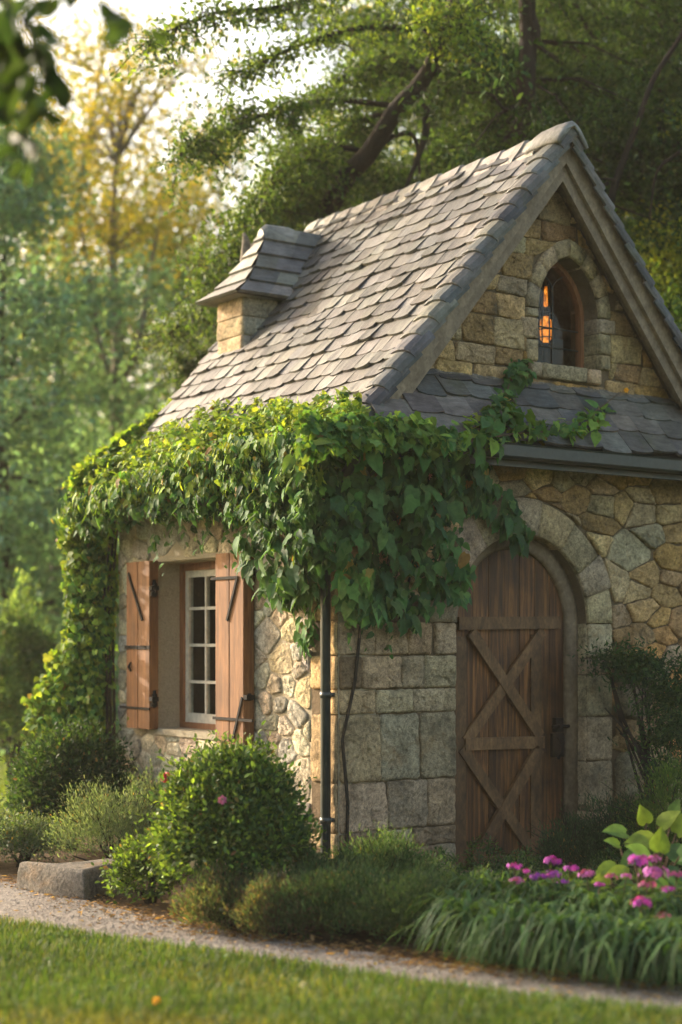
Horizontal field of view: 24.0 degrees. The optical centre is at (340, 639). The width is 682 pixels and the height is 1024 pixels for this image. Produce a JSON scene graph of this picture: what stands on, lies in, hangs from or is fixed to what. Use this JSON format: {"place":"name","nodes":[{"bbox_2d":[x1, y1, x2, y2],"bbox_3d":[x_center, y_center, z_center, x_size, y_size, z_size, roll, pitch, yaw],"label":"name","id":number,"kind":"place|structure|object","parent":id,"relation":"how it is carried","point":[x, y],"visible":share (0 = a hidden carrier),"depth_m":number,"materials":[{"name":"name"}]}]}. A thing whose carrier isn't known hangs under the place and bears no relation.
{"place":"outdoors","nodes":[
{"label":"outdoors","id":0,"kind":"place"},
{"bbox_2d":[0,736,118,833],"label":"meadow grass","id":1,"kind":"structure","parent":0,"point":[3,773],"depth_m":16.88,"materials":[{"name":"green plant"}]},
{"bbox_2d":[0,0,167,186],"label":"hanging branch","id":2,"kind":"object","parent":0,"point":[20,58],"visible":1,"depth_m":5.14,"materials":[{"name":"green plant"}]},
{"bbox_2d":[0,0,625,425],"label":"sky","id":3,"kind":"structure","parent":0,"point":[161,5],"materials":[{"name":"white"}]},
{"bbox_2d":[0,710,681,1023],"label":"lawn ground","id":4,"kind":"structure","parent":0,"point":[235,977],"depth_m":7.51,"materials":[{"name":"green plant"}]},
{"bbox_2d":[0,567,57,782],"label":"meadow bush","id":5,"kind":"object","parent":4,"relation":"on","point":[21,663],"visible":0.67,"depth_m":17.14,"materials":[{"name":"green plant"}]},
{"bbox_2d":[0,399,109,621],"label":"hazel bush","id":6,"kind":"object","parent":4,"relation":"on","point":[47,570],"visible":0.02,"depth_m":29.08,"materials":[{"name":"green plant"}]},
{"bbox_2d":[0,123,148,734],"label":"spruce tree","id":7,"kind":"object","parent":4,"relation":"on","point":[105,345],"visible":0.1,"depth_m":22.67,"materials":[{"name":"green plant"}]},
{"bbox_2d":[7,230,155,429],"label":"tree","id":8,"kind":"object","parent":4,"relation":"on","point":[25,250],"visible":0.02,"depth_m":51.51,"materials":[{"name":"green plant"}]},
{"bbox_2d":[0,69,173,470],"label":"tree","id":9,"kind":"object","parent":4,"relation":"on","point":[129,331],"visible":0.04,"depth_m":33.42,"materials":[{"name":"green plant"}]},
{"bbox_2d":[1,103,179,450],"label":"tree","id":10,"kind":"object","parent":4,"relation":"on","point":[121,212],"visible":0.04,"depth_m":35.92,"materials":[{"name":"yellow plant"}]},
{"bbox_2d":[0,112,212,755],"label":"spruce tree","id":11,"kind":"object","parent":4,"relation":"on","point":[13,210],"visible":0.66,"depth_m":21.13,"materials":[{"name":"green plant"}]},
{"bbox_2d":[7,187,226,428],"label":"tree","id":12,"kind":"object","parent":4,"relation":"on","point":[83,328],"visible":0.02,"depth_m":40.75,"materials":[{"name":"green plant"}]},
{"bbox_2d":[14,0,227,631],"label":"slender tree","id":13,"kind":"object","parent":4,"relation":"on","point":[82,38],"visible":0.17,"depth_m":26.97,"materials":[{"name":"yellow plant"}]},
{"bbox_2d":[9,197,238,639],"bbox_3d":[-3.023,-2.634,25.838,6.610,8.678,6.517,0,0,37],"label":"shade tree","id":14,"kind":"object","parent":4,"relation":"on","point":[128,351],"visible":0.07,"depth_m":25.54,"materials":[{"name":"green plant"}]},
{"bbox_2d":[3,3,267,745],"bbox_3d":[-3.191,-3.956,23.841,4.630,11.312,4.637,0,0,-1],"label":"forked tree","id":15,"kind":"object","parent":4,"relation":"on","point":[120,144],"visible":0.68,"depth_m":23.40,"materials":[{"name":"yellow plant"}]},
{"bbox_2d":[152,997,159,1004],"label":"dandelion","id":16,"kind":"object","parent":4,"relation":"on","point":[157,999],"visible":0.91,"depth_m":6.90,"materials":[{"name":"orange plant"}]},
{"bbox_2d":[86,211,237,429],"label":"tree","id":17,"kind":"object","parent":4,"relation":"on","point":[150,320],"depth_m":48.74,"materials":[{"name":"green plant"}]},
{"bbox_2d":[32,108,354,407],"bbox_3d":[-1.845,-4.615,33.196,7.683,12.648,9.014,0,0,-25],"label":"tree","id":18,"kind":"object","parent":4,"relation":"on","point":[152,170],"visible":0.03,"depth_m":32.15,"materials":[{"name":"yellow plant"}]},
{"bbox_2d":[143,142,395,328],"bbox_3d":[-0.444,-5.162,37.708,9.146,13.750,9.234,0,0,12],"label":"tree","id":19,"kind":"object","parent":4,"relation":"on","point":[263,166],"depth_m":38.77,"materials":[{"name":"green plant"}]},
{"bbox_2d":[108,0,539,402],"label":"leaning tree","id":20,"kind":"object","parent":4,"relation":"on","point":[313,200],"visible":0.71,"depth_m":14.35,"materials":[{"name":"green plant"}]},
{"bbox_2d":[0,915,665,1023],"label":"weeds","id":21,"kind":"object","parent":4,"relation":"on","point":[317,960],"visible":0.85,"depth_m":7.06,"materials":[{"name":"green plant"}]},
{"bbox_2d":[97,121,681,875],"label":"stone cottage","id":22,"kind":"structure","parent":4,"relation":"on","point":[445,297],"depth_m":11.37,"materials":[{"name":"beige stone"}]},
{"bbox_2d":[180,561,215,729],"bbox_3d":[-0.915,0.039,11.909,0.080,1.269,1.019,0,0,-35],"label":"casement window","id":23,"kind":"structure","parent":22,"relation":"in","point":[197,589],"depth_m":12.13,"materials":[{"name":"white wood"}]},
{"bbox_2d":[20,386,535,845],"bbox_3d":[-0.532,-0.217,11.768,2.312,3.635,4.395,0,0,-35],"label":"climbing ivy","id":24,"kind":"object","parent":22,"relation":"attached to","point":[291,462],"visible":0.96,"depth_m":10.48,"materials":[{"name":"green plant"}]},
{"bbox_2d":[455,550,569,867],"bbox_3d":[1.156,0.443,11.216,1.140,2.307,0.125,0,0,-35],"label":"door","id":25,"kind":"structure","parent":22,"relation":"in","point":[509,727],"depth_m":11.24,"materials":[{"name":"brown wood"}]},
{"bbox_2d":[462,358,628,456],"bbox_3d":[1.369,-1.589,11.043,1.818,0.809,0.692,0,0,-35],"label":"ivy sprig","id":26,"kind":"object","parent":22,"relation":"attached to","point":[520,373],"visible":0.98,"depth_m":10.81,"materials":[{"name":"green plant"}]},
{"bbox_2d":[537,262,583,367],"bbox_3d":[1.532,-2.365,11.683,0.595,0.791,0.060,0,0,-35],"label":"gable window","id":27,"kind":"structure","parent":22,"relation":"in","point":[560,339],"depth_m":11.74,"materials":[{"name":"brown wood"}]},
{"bbox_2d":[616,658,666,674],"bbox_3d":[2.190,0.188,11.711,0.469,0.162,0.198,0,0,-35],"label":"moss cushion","id":28,"kind":"object","parent":22,"relation":"on","point":[656,664],"visible":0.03,"depth_m":11.74,"materials":[{"name":"green plant"}]},
{"bbox_2d":[214,0,606,253],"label":"broadleaf tree","id":29,"kind":"object","parent":4,"relation":"on","point":[385,157],"visible":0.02,"depth_m":19.25,"materials":[{"name":"green plant"}]},
{"bbox_2d":[241,0,605,204],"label":"tree","id":30,"kind":"object","parent":4,"relation":"on","point":[328,74],"visible":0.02,"depth_m":34.21,"materials":[{"name":"green plant"}]},
{"bbox_2d":[254,0,681,295],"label":"broadleaf tree","id":31,"kind":"object","parent":4,"relation":"on","point":[446,74],"visible":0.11,"depth_m":14.84,"materials":[{"name":"green plant"}]},
{"bbox_2d":[283,0,681,285],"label":"straight tree","id":32,"kind":"object","parent":4,"relation":"on","point":[524,124],"visible":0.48,"depth_m":14.63,"materials":[{"name":"green plant"}]},
{"bbox_2d":[326,0,675,201],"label":"tree","id":33,"kind":"object","parent":4,"relation":"on","point":[434,131],"visible":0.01,"depth_m":33.08,"materials":[{"name":"green plant"}]},
{"bbox_2d":[327,0,681,270],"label":"broadleaf tree","id":34,"kind":"object","parent":4,"relation":"on","point":[595,4],"visible":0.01,"depth_m":22.83,"materials":[{"name":"green plant"}]},
{"bbox_2d":[331,0,681,293],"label":"broadleaf tree","id":35,"kind":"object","parent":4,"relation":"on","point":[639,158],"visible":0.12,"depth_m":14.88,"materials":[{"name":"green plant"}]},
{"bbox_2d":[401,0,681,285],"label":"broadleaf tree","id":36,"kind":"object","parent":4,"relation":"on","point":[592,9],"visible":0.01,"depth_m":22.84,"materials":[{"name":"green plant"}]},
{"bbox_2d":[504,0,681,314],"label":"leafy tree","id":37,"kind":"object","parent":4,"relation":"on","point":[616,178],"visible":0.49,"depth_m":14.81,"materials":[{"name":"green plant"}]},
{"bbox_2d":[609,0,681,267],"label":"broadleaf tree","id":38,"kind":"object","parent":4,"relation":"on","point":[670,197],"visible":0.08,"depth_m":14.51,"materials":[{"name":"green plant"}]},
{"bbox_2d":[642,258,681,332],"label":"understory tree","id":39,"kind":"object","parent":4,"relation":"on","point":[674,305],"visible":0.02,"depth_m":14.37,"materials":[{"name":"green plant"}]},
{"bbox_2d":[0,880,681,1012],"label":"gravel path","id":40,"kind":"structure","parent":0,"point":[9,897],"depth_m":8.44,"materials":[{"name":"beige gravel"}]},
{"bbox_2d":[0,835,681,986],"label":"soil bed","id":41,"kind":"object","parent":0,"point":[9,868],"visible":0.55,"depth_m":9.13,"materials":[{"name":"brown soil"}]},
{"bbox_2d":[0,801,17,854],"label":"plant","id":42,"kind":"object","parent":41,"relation":"on","point":[2,814],"visible":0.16,"depth_m":11.67,"materials":[{"name":"green plant"}]},
{"bbox_2d":[0,799,91,866],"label":"plant","id":43,"kind":"object","parent":41,"relation":"on","point":[20,834],"visible":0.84,"depth_m":11.19,"materials":[{"name":"green plant"}]},
{"bbox_2d":[0,703,143,850],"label":"box bush","id":44,"kind":"object","parent":41,"relation":"on","point":[44,768],"visible":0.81,"depth_m":11.94,"materials":[{"name":"green plant"}]},
{"bbox_2d":[17,858,129,900],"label":"kerb block","id":45,"kind":"structure","parent":41,"relation":"on","point":[74,879],"depth_m":10.00,"materials":[{"name":"stone"}]},
{"bbox_2d":[33,765,160,861],"bbox_3d":[-1.599,1.244,10.997,1.035,0.771,0.881,0,0,-35],"label":"wispy shrub","id":46,"kind":"object","parent":41,"relation":"on","point":[99,805],"visible":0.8,"depth_m":10.89,"materials":[{"name":"green plant"}]},
{"bbox_2d":[91,827,188,903],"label":"trailing plant","id":47,"kind":"object","parent":41,"relation":"on","point":[129,864],"visible":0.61,"depth_m":9.63,"materials":[{"name":"green plant"}]},
{"bbox_2d":[106,751,173,853],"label":"silver shrub","id":48,"kind":"object","parent":41,"relation":"on","point":[154,784],"visible":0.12,"depth_m":11.25,"materials":[{"name":"green plant"}]},
{"bbox_2d":[160,772,169,795],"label":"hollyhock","id":49,"kind":"object","parent":41,"relation":"on","point":[165,778],"visible":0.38,"depth_m":10.58,"materials":[{"name":"pink plant"}]},
{"bbox_2d":[120,720,330,909],"bbox_3d":[-0.642,1.044,9.361,1.161,1.165,1.193,0,0,3],"label":"round shrub","id":50,"kind":"object","parent":41,"relation":"on","point":[261,823],"visible":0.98,"depth_m":9.09,"materials":[{"name":"green plant"}]},
{"bbox_2d":[190,860,197,879],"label":"rose","id":51,"kind":"object","parent":50,"relation":"attached to","point":[192,863],"visible":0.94,"depth_m":8.97,"materials":[{"name":"orange plant"}]},
{"bbox_2d":[218,795,226,816],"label":"rose","id":52,"kind":"object","parent":50,"relation":"attached to","point":[221,801],"visible":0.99,"depth_m":8.92,"materials":[{"name":"pink plant"}]},
{"bbox_2d":[165,854,285,935],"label":"heather","id":53,"kind":"object","parent":41,"relation":"on","point":[210,895],"visible":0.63,"depth_m":8.77,"materials":[{"name":"green plant"}]},
{"bbox_2d":[222,865,328,941],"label":"heather","id":54,"kind":"object","parent":41,"relation":"on","point":[257,908],"visible":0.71,"depth_m":8.49,"materials":[{"name":"green plant"}]},
{"bbox_2d":[275,839,366,883],"bbox_3d":[-0.115,1.384,9.179,0.640,0.490,0.628,0,0,-35],"label":"creeping juniper","id":55,"kind":"object","parent":41,"relation":"on","point":[318,859],"visible":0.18,"depth_m":9.17,"materials":[{"name":"green plant"}]},
{"bbox_2d":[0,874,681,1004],"bbox_3d":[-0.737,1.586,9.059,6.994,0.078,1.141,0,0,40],"label":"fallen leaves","id":56,"kind":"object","parent":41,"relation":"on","point":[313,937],"visible":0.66,"depth_m":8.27,"materials":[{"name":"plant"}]},
{"bbox_2d":[258,845,430,940],"bbox_3d":[0.029,1.378,8.692,1.049,0.501,0.722,0,0,-21],"label":"creeping juniper","id":57,"kind":"object","parent":41,"relation":"on","point":[330,893],"visible":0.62,"depth_m":8.50,"materials":[{"name":"green plant"}]},
{"bbox_2d":[320,821,447,885],"bbox_3d":[0.215,1.346,9.497,0.952,0.568,0.710,0,0,-35],"label":"creeping juniper","id":58,"kind":"object","parent":41,"relation":"on","point":[392,852],"visible":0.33,"depth_m":9.45,"materials":[{"name":"green plant"}]},
{"bbox_2d":[331,851,484,946],"bbox_3d":[0.371,1.386,8.577,0.951,0.489,0.706,0,0,-35],"label":"creeping juniper","id":59,"kind":"object","parent":41,"relation":"on","point":[401,891],"visible":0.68,"depth_m":8.42,"materials":[{"name":"green plant"}]},
{"bbox_2d":[377,886,521,960],"bbox_3d":[0.680,1.435,8.184,0.810,0.300,0.982,0,0,22],"label":"daylily clump","id":60,"kind":"object","parent":41,"relation":"on","point":[464,904],"visible":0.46,"depth_m":8.02,"materials":[{"name":"green plant"}]},
{"bbox_2d":[415,871,550,944],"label":"daylily clump","id":61,"kind":"object","parent":41,"relation":"on","point":[497,887],"visible":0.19,"depth_m":8.43,"materials":[{"name":"green plant"}]},
{"bbox_2d":[418,896,582,974],"bbox_3d":[0.882,1.435,7.897,0.898,0.300,0.932,0,0,-35],"label":"daylily clump","id":62,"kind":"object","parent":41,"relation":"on","point":[484,929],"visible":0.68,"depth_m":7.75,"materials":[{"name":"green plant"}]},
{"bbox_2d":[505,862,522,896],"bbox_3d":[0.925,1.382,8.412,0.143,0.436,0.136,0,0,-35],"label":"phlox","id":63,"kind":"object","parent":41,"relation":"on","point":[516,866],"visible":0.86,"depth_m":8.41,"materials":[{"name":"pink plant"}]},
{"bbox_2d":[508,876,524,894],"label":"phlox","id":64,"kind":"object","parent":41,"relation":"on","point":[517,880],"visible":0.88,"depth_m":8.29,"materials":[{"name":"pink plant"}]},
{"bbox_2d":[521,866,531,882],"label":"phlox","id":65,"kind":"object","parent":41,"relation":"on","point":[527,871],"visible":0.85,"depth_m":8.45,"materials":[{"name":"pink plant"}]},
{"bbox_2d":[444,897,613,977],"bbox_3d":[1.011,1.435,7.806,0.962,0.299,0.935,0,0,-35],"label":"daylily clump","id":66,"kind":"object","parent":41,"relation":"on","point":[533,918],"visible":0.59,"depth_m":7.59,"materials":[{"name":"green plant"}]},
{"bbox_2d":[528,871,551,891],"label":"phlox","id":67,"kind":"object","parent":41,"relation":"on","point":[536,875],"visible":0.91,"depth_m":8.33,"materials":[{"name":"purple plant"}]},
{"bbox_2d":[487,877,609,913],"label":"daylily clump","id":68,"kind":"object","parent":41,"relation":"on","point":[542,888],"visible":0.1,"depth_m":8.26,"materials":[{"name":"green plant"}]},
{"bbox_2d":[539,855,561,881],"bbox_3d":[1.106,1.371,8.495,0.157,0.459,0.119,0,0,-35],"label":"phlox","id":69,"kind":"object","parent":41,"relation":"on","point":[547,860],"visible":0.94,"depth_m":8.47,"materials":[{"name":"pink plant"}]},
{"bbox_2d":[422,832,681,942],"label":"ground cover","id":70,"kind":"object","parent":41,"relation":"on","point":[496,873],"visible":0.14,"depth_m":9.80,"materials":[{"name":"green plant"}]},
{"bbox_2d":[546,870,561,899],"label":"phlox","id":71,"kind":"object","parent":41,"relation":"on","point":[551,874],"visible":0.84,"depth_m":8.34,"materials":[{"name":"purple plant"}]},
{"bbox_2d":[555,878,568,893],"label":"phlox","id":72,"kind":"object","parent":41,"relation":"on","point":[563,882],"visible":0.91,"depth_m":8.29,"materials":[{"name":"purple plant"}]},
{"bbox_2d":[517,798,619,877],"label":"rosemary bush","id":73,"kind":"object","parent":41,"relation":"on","point":[565,836],"visible":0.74,"depth_m":10.01,"materials":[{"name":"green plant"}]},
{"bbox_2d":[563,865,578,889],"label":"phlox","id":74,"kind":"object","parent":41,"relation":"on","point":[572,876],"visible":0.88,"depth_m":8.38,"materials":[{"name":"pink plant"}]},
{"bbox_2d":[517,880,653,919],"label":"daylily clump","id":75,"kind":"object","parent":41,"relation":"on","point":[587,901],"visible":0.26,"depth_m":8.08,"materials":[{"name":"green plant"}]},
{"bbox_2d":[576,869,596,894],"bbox_3d":[1.277,1.393,8.323,0.120,0.415,0.140,0,0,-2],"label":"phlox","id":76,"kind":"object","parent":41,"relation":"on","point":[586,873],"visible":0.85,"depth_m":8.31,"materials":[{"name":"pink plant"}]},
{"bbox_2d":[503,905,679,990],"bbox_3d":[1.201,1.435,7.599,1.033,0.299,0.936,0,0,28],"label":"daylily clump","id":77,"kind":"object","parent":41,"relation":"on","point":[602,944],"visible":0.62,"depth_m":7.44,"materials":[{"name":"green plant"}]},
{"bbox_2d":[587,881,605,894],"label":"phlox","id":78,"kind":"object","parent":41,"relation":"on","point":[599,884],"visible":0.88,"depth_m":8.15,"materials":[{"name":"pink plant"}]},
{"bbox_2d":[527,912,681,990],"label":"daylily clump","id":79,"kind":"object","parent":41,"relation":"on","point":[621,943],"visible":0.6,"depth_m":7.34,"materials":[{"name":"green plant"}]},
{"bbox_2d":[601,872,621,901],"bbox_3d":[1.372,1.393,8.230,0.144,0.415,0.151,0,0,-35],"label":"phlox","id":80,"kind":"object","parent":41,"relation":"on","point":[611,876],"visible":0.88,"depth_m":8.20,"materials":[{"name":"pink plant"}]},
{"bbox_2d":[554,778,681,881],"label":"rosemary bush","id":81,"kind":"object","parent":41,"relation":"on","point":[615,810],"visible":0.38,"depth_m":10.12,"materials":[{"name":"green plant"}]},
{"bbox_2d":[614,873,631,897],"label":"phlox","id":82,"kind":"object","parent":41,"relation":"on","point":[626,875],"visible":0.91,"depth_m":8.15,"materials":[{"name":"pink plant"}]},
{"bbox_2d":[567,632,681,862],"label":"shrub","id":83,"kind":"object","parent":41,"relation":"on","point":[635,665],"visible":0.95,"depth_m":11.13,"materials":[{"name":"green plant"}]},
{"bbox_2d":[570,885,681,922],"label":"daylily clump","id":84,"kind":"object","parent":41,"relation":"on","point":[625,906],"visible":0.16,"depth_m":7.90,"materials":[{"name":"green plant"}]},
{"bbox_2d":[580,913,681,993],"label":"daylily clump","id":85,"kind":"object","parent":41,"relation":"on","point":[664,953],"visible":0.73,"depth_m":7.28,"materials":[{"name":"green plant"}]},
{"bbox_2d":[591,799,681,899],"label":"hosta","id":86,"kind":"object","parent":41,"relation":"on","point":[640,842],"visible":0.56,"depth_m":8.65,"materials":[{"name":"green plant"}]},
{"bbox_2d":[591,742,681,869],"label":"fresh shrub","id":87,"kind":"object","parent":41,"relation":"on","point":[669,780],"visible":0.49,"depth_m":9.96,"materials":[{"name":"green plant"}]},
{"bbox_2d":[596,891,681,923],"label":"daylily clump","id":88,"kind":"object","parent":41,"relation":"on","point":[675,910],"visible":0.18,"depth_m":7.86,"materials":[{"name":"green plant"}]},
{"bbox_2d":[626,854,652,902],"bbox_3d":[1.520,1.345,8.219,0.150,0.510,0.160,0,0,1],"label":"phlox","id":89,"kind":"object","parent":41,"relation":"on","point":[641,859],"visible":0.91,"depth_m":8.20,"materials":[{"name":"pink plant"}]},
{"bbox_2d":[630,896,651,918],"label":"phlox","id":90,"kind":"object","parent":41,"relation":"on","point":[647,901],"visible":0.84,"depth_m":7.74,"materials":[{"name":"pink plant"}]},
{"bbox_2d":[634,880,661,911],"bbox_3d":[1.529,1.402,8.051,0.158,0.397,0.146,0,0,-11],"label":"phlox","id":91,"kind":"object","parent":41,"relation":"on","point":[653,883],"visible":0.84,"depth_m":8.04,"materials":[{"name":"pink plant"}]},
{"bbox_2d":[638,866,669,893],"bbox_3d":[1.580,1.368,8.109,0.161,0.464,0.171,0,0,6],"label":"phlox","id":92,"kind":"object","parent":41,"relation":"on","point":[655,871],"visible":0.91,"depth_m":8.08,"materials":[{"name":"pink plant"}]},
{"bbox_2d":[646,855,661,890],"bbox_3d":[1.599,1.348,8.241,0.147,0.504,0.162,0,0,-35],"label":"phlox","id":93,"kind":"object","parent":41,"relation":"on","point":[655,858],"visible":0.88,"depth_m":8.21,"materials":[{"name":"pink plant"}]},
{"bbox_2d":[651,911,670,919],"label":"phlox","id":94,"kind":"object","parent":41,"relation":"on","point":[660,916],"visible":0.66,"depth_m":7.63,"materials":[{"name":"green plant"}]},
{"bbox_2d":[660,886,681,899],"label":"phlox","id":95,"kind":"object","parent":41,"relation":"on","point":[670,888],"visible":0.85,"depth_m":7.94,"materials":[{"name":"pink plant"}]},
{"bbox_2d":[665,871,681,899],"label":"phlox","id":96,"kind":"object","parent":41,"relation":"on","point":[676,874],"visible":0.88,"depth_m":8.09,"materials":[{"name":"pink plant"}]}
]}

